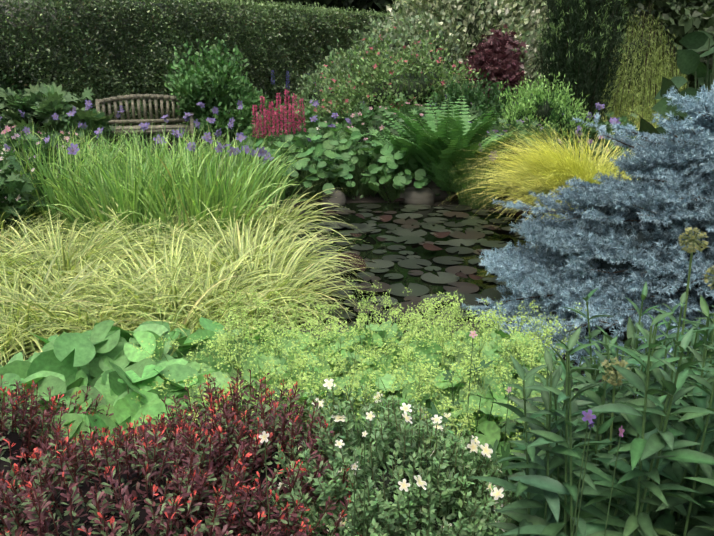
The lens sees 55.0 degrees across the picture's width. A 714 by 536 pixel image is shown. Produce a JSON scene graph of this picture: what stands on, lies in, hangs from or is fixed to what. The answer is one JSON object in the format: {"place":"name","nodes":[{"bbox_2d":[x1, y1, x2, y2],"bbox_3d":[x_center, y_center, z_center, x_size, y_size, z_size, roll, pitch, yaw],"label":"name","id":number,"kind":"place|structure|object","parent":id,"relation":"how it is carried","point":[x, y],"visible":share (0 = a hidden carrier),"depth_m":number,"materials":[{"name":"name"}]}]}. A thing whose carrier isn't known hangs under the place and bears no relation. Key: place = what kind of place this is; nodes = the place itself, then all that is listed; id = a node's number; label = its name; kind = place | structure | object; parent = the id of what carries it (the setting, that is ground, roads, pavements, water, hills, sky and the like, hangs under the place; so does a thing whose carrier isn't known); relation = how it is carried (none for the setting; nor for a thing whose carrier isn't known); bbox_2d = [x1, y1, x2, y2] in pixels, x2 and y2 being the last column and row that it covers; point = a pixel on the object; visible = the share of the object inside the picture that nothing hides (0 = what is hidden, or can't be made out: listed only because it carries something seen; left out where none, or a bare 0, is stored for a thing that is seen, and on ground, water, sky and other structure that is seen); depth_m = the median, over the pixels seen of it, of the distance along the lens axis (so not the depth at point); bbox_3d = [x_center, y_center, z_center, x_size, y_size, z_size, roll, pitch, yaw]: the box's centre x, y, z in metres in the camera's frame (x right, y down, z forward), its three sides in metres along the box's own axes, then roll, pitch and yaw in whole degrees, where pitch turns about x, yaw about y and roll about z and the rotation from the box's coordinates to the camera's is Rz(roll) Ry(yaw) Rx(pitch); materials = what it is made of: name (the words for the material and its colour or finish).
{"place":"outdoors","nodes":[
{"label":"outdoors","id":0,"kind":"place"},
{"bbox_2d":[9,88,704,433],"bbox_3d":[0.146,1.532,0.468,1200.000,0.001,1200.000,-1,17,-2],"label":"ground","id":1,"kind":"structure","parent":0,"point":[455,200],"depth_m":8.02,"materials":[{"name":"soil"}]},
{"bbox_2d":[0,59,118,146],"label":"leaf plant","id":2,"kind":"object","parent":1,"relation":"on","point":[44,102],"visible":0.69,"depth_m":10.48,"materials":[{"name":"green plant"}]},
{"bbox_2d":[0,317,261,465],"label":"hosta","id":3,"kind":"object","parent":1,"relation":"on","point":[110,364],"visible":0.5,"depth_m":2.75,"materials":[{"name":"green plant"}]},
{"bbox_2d":[95,94,194,150],"bbox_3d":[-3.712,-2.534,12.060,1.635,0.997,0.580,-5,18,-15],"label":"bench","id":4,"kind":"object","parent":1,"relation":"on","point":[161,97],"visible":0.71,"depth_m":12.12,"materials":[{"name":"brown wood"}]},
{"bbox_2d":[0,120,314,246],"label":"iris clump","id":5,"kind":"object","parent":1,"relation":"on","point":[137,181],"visible":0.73,"depth_m":5.99,"materials":[{"name":"green plant"}]},
{"bbox_2d":[0,366,361,535],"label":"berberis","id":6,"kind":"object","parent":1,"relation":"on","point":[52,472],"visible":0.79,"depth_m":1.91,"materials":[{"name":"red plant"}]},
{"bbox_2d":[0,178,386,366],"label":"variegated sedge","id":7,"kind":"object","parent":1,"relation":"on","point":[77,289],"visible":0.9,"depth_m":4.26,"materials":[{"name":"yellow plant"}]},
{"bbox_2d":[0,0,405,147],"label":"hedge","id":8,"kind":"object","parent":1,"relation":"on","point":[102,49],"visible":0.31,"depth_m":12.98,"materials":[{"name":"green plant"}]},
{"bbox_2d":[153,33,356,144],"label":"shrubs","id":9,"kind":"object","parent":1,"relation":"on","point":[238,86],"visible":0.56,"depth_m":12.07,"materials":[{"name":"green plant"}]},
{"bbox_2d":[238,89,321,185],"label":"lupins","id":10,"kind":"object","parent":1,"relation":"on","point":[265,114],"depth_m":8.60,"materials":[{"name":"plant"}]},
{"bbox_2d":[271,70,315,108],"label":"flower spikes","id":11,"kind":"object","parent":1,"relation":"on","point":[286,79],"depth_m":12.39,"materials":[{"name":"plant"}]},
{"bbox_2d":[0,94,620,214],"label":"iris","id":12,"kind":"object","parent":1,"relation":"on","point":[207,137],"depth_m":7.35,"materials":[{"name":"purple plant"}]},
{"bbox_2d":[0,100,629,202],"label":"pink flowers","id":13,"kind":"object","parent":1,"relation":"on","point":[7,128],"visible":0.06,"depth_m":8.34,"materials":[{"name":"purple plant"}]},
{"bbox_2d":[221,120,432,202],"bbox_3d":[-0.411,-1.347,8.444,2.564,0.847,2.088,-1,17,-2],"label":"umbrella plant","id":14,"kind":"object","parent":1,"relation":"on","point":[324,163],"visible":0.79,"depth_m":8.03,"materials":[{"name":"green plant"}]},
{"bbox_2d":[0,0,657,535],"bbox_3d":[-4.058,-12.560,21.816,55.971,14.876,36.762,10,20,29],"label":"shade shrub","id":15,"kind":"object","parent":1,"relation":"on","point":[16,440],"visible":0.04,"depth_m":2.07,"materials":[{"name":"green plant"}]},
{"bbox_2d":[0,93,659,234],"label":"geraniums","id":16,"kind":"object","parent":1,"relation":"on","point":[11,181],"visible":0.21,"depth_m":7.85,"materials":[{"name":"green plant"}]},
{"bbox_2d":[0,145,690,400],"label":"ground cover","id":17,"kind":"object","parent":1,"relation":"on","point":[587,374],"visible":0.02,"depth_m":7.98,"materials":[{"name":"green plant"}]},
{"bbox_2d":[131,277,586,501],"bbox_3d":[0.012,0.435,3.023,1.960,0.608,1.886,-1,17,-2],"label":"alchemilla","id":18,"kind":"object","parent":1,"relation":"on","point":[405,355],"depth_m":2.83,"materials":[{"name":"green plant"}]},
{"bbox_2d":[314,4,470,93],"bbox_3d":[0.826,-4.348,15.103,3.141,2.806,4.995,12,21,35],"label":"grey green shrub","id":19,"kind":"object","parent":1,"relation":"on","point":[410,31],"visible":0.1,"depth_m":14.83,"materials":[{"name":"green plant"}]},
{"bbox_2d":[119,174,669,353],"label":"boulders","id":20,"kind":"object","parent":1,"relation":"on","point":[423,195],"visible":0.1,"depth_m":7.74,"materials":[{"name":"stone"}]},
{"bbox_2d":[267,379,526,535],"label":"potentilla","id":21,"kind":"object","parent":1,"relation":"on","point":[420,440],"depth_m":1.99,"materials":[{"name":"green plant"}]},
{"bbox_2d":[302,19,492,122],"bbox_3d":[0.682,-2.911,11.360,3.221,2.092,3.144,-1,17,-2],"label":"rose bush","id":22,"kind":"object","parent":1,"relation":"on","point":[358,92],"depth_m":10.46,"materials":[{"name":"green plant"}]},
{"bbox_2d":[365,94,533,200],"bbox_3d":[1.030,-1.390,7.992,1.858,1.193,1.855,-1,17,-2],"label":"fern","id":23,"kind":"object","parent":1,"relation":"on","point":[441,138],"visible":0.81,"depth_m":7.62,"materials":[{"name":"green plant"}]},
{"bbox_2d":[193,0,713,93],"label":"trees","id":24,"kind":"object","parent":1,"relation":"on","point":[681,19],"visible":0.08,"depth_m":25.20,"materials":[{"name":"green plant"}]},
{"bbox_2d":[380,0,554,97],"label":"variegated shrub","id":25,"kind":"object","parent":1,"relation":"on","point":[528,14],"visible":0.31,"depth_m":15.08,"materials":[{"name":"green plant"}]},
{"bbox_2d":[264,334,698,535],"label":"stems","id":26,"kind":"object","parent":1,"relation":"on","point":[507,428],"visible":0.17,"depth_m":2.07,"materials":[{"name":"green plant"}]},
{"bbox_2d":[259,331,624,469],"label":"flowers","id":27,"kind":"object","parent":26,"relation":"on","point":[589,417],"visible":1,"depth_m":1.60,"materials":[{"name":"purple plant"}]},
{"bbox_2d":[457,24,527,115],"bbox_3d":[2.524,-3.543,13.260,1.708,2.257,1.848,-16,23,-42],"label":"purple shrub","id":28,"kind":"object","parent":1,"relation":"on","point":[501,59],"visible":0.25,"depth_m":12.66,"materials":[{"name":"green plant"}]},
{"bbox_2d":[428,72,596,157],"bbox_3d":[2.003,-1.874,9.141,2.474,1.465,1.582,13,21,37],"label":"leafy shrub","id":29,"kind":"object","parent":1,"relation":"on","point":[560,103],"visible":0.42,"depth_m":8.81,"materials":[{"name":"green plant"}]},
{"bbox_2d":[433,112,640,223],"bbox_3d":[2.190,-1.016,7.042,2.913,1.032,2.739,-1,17,-2],"label":"golden sedge","id":30,"kind":"object","parent":1,"relation":"on","point":[553,171],"visible":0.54,"depth_m":6.78,"materials":[{"name":"yellow plant"}]},
{"bbox_2d":[534,0,628,129],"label":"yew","id":31,"kind":"object","parent":1,"relation":"on","point":[597,56],"visible":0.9,"depth_m":9.40,"materials":[{"name":"green plant"}]},
{"bbox_2d":[461,81,713,394],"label":"blue spruce","id":32,"kind":"object","parent":1,"relation":"on","point":[675,164],"depth_m":3.97,"materials":[{"name":"blue plant"}]},
{"bbox_2d":[468,282,713,535],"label":"leafy perennial","id":33,"kind":"object","parent":1,"relation":"on","point":[663,484],"visible":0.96,"depth_m":1.58,"materials":[{"name":"green plant"}]},
{"bbox_2d":[589,1,691,130],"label":"golden conifer","id":34,"kind":"object","parent":1,"relation":"on","point":[650,88],"visible":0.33,"depth_m":10.91,"materials":[{"name":"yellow plant"}]},
{"bbox_2d":[601,227,713,503],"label":"allium seed heads","id":35,"kind":"object","parent":1,"relation":"on","point":[693,240],"visible":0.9,"depth_m":1.76,"materials":[{"name":"green plant"}]},
{"bbox_2d":[639,31,713,146],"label":"leaves","id":36,"kind":"object","parent":1,"relation":"on","point":[688,58],"visible":0.33,"depth_m":5.28,"materials":[{"name":"green plant"}]},
{"bbox_2d":[266,203,620,343],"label":"pond water","id":37,"kind":"structure","parent":0,"point":[371,239],"depth_m":5.93,"materials":[{"name":"black liquid"}]},
{"bbox_2d":[150,203,609,340],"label":"lily pads","id":38,"kind":"object","parent":37,"relation":"on","point":[471,236],"visible":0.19,"depth_m":5.56,"materials":[{"name":"green plant"}]},
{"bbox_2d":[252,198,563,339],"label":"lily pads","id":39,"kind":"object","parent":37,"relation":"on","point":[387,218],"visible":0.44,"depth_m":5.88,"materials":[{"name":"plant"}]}
]}

